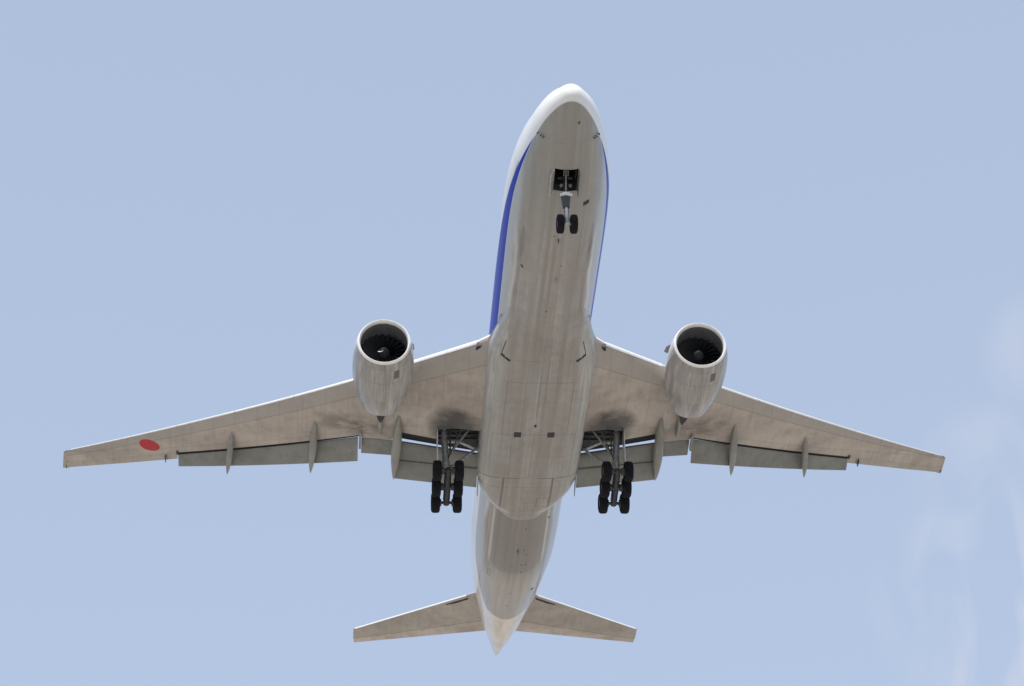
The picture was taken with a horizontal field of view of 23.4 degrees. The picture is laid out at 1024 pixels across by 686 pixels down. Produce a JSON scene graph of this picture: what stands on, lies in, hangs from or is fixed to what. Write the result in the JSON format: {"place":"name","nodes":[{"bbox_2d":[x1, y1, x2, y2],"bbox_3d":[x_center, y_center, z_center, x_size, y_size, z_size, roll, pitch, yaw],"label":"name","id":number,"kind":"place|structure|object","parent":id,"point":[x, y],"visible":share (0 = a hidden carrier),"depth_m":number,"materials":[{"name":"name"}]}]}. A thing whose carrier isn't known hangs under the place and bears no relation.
{"place":"outdoors","nodes":[
{"label":"outdoors","id":0,"kind":"place"},
{"bbox_2d":[63,84,944,655],"bbox_3d":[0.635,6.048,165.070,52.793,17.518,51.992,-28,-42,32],"label":"airliner","id":1,"kind":"object","parent":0,"point":[535,392],"visible":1,"depth_m":156.03,"materials":[{"name":"paint"}]},
{"bbox_2d":[0,0,1023,685],"label":"sky","id":2,"kind":"structure","parent":0,"point":[206,206],"materials":[{"name":"blue"}]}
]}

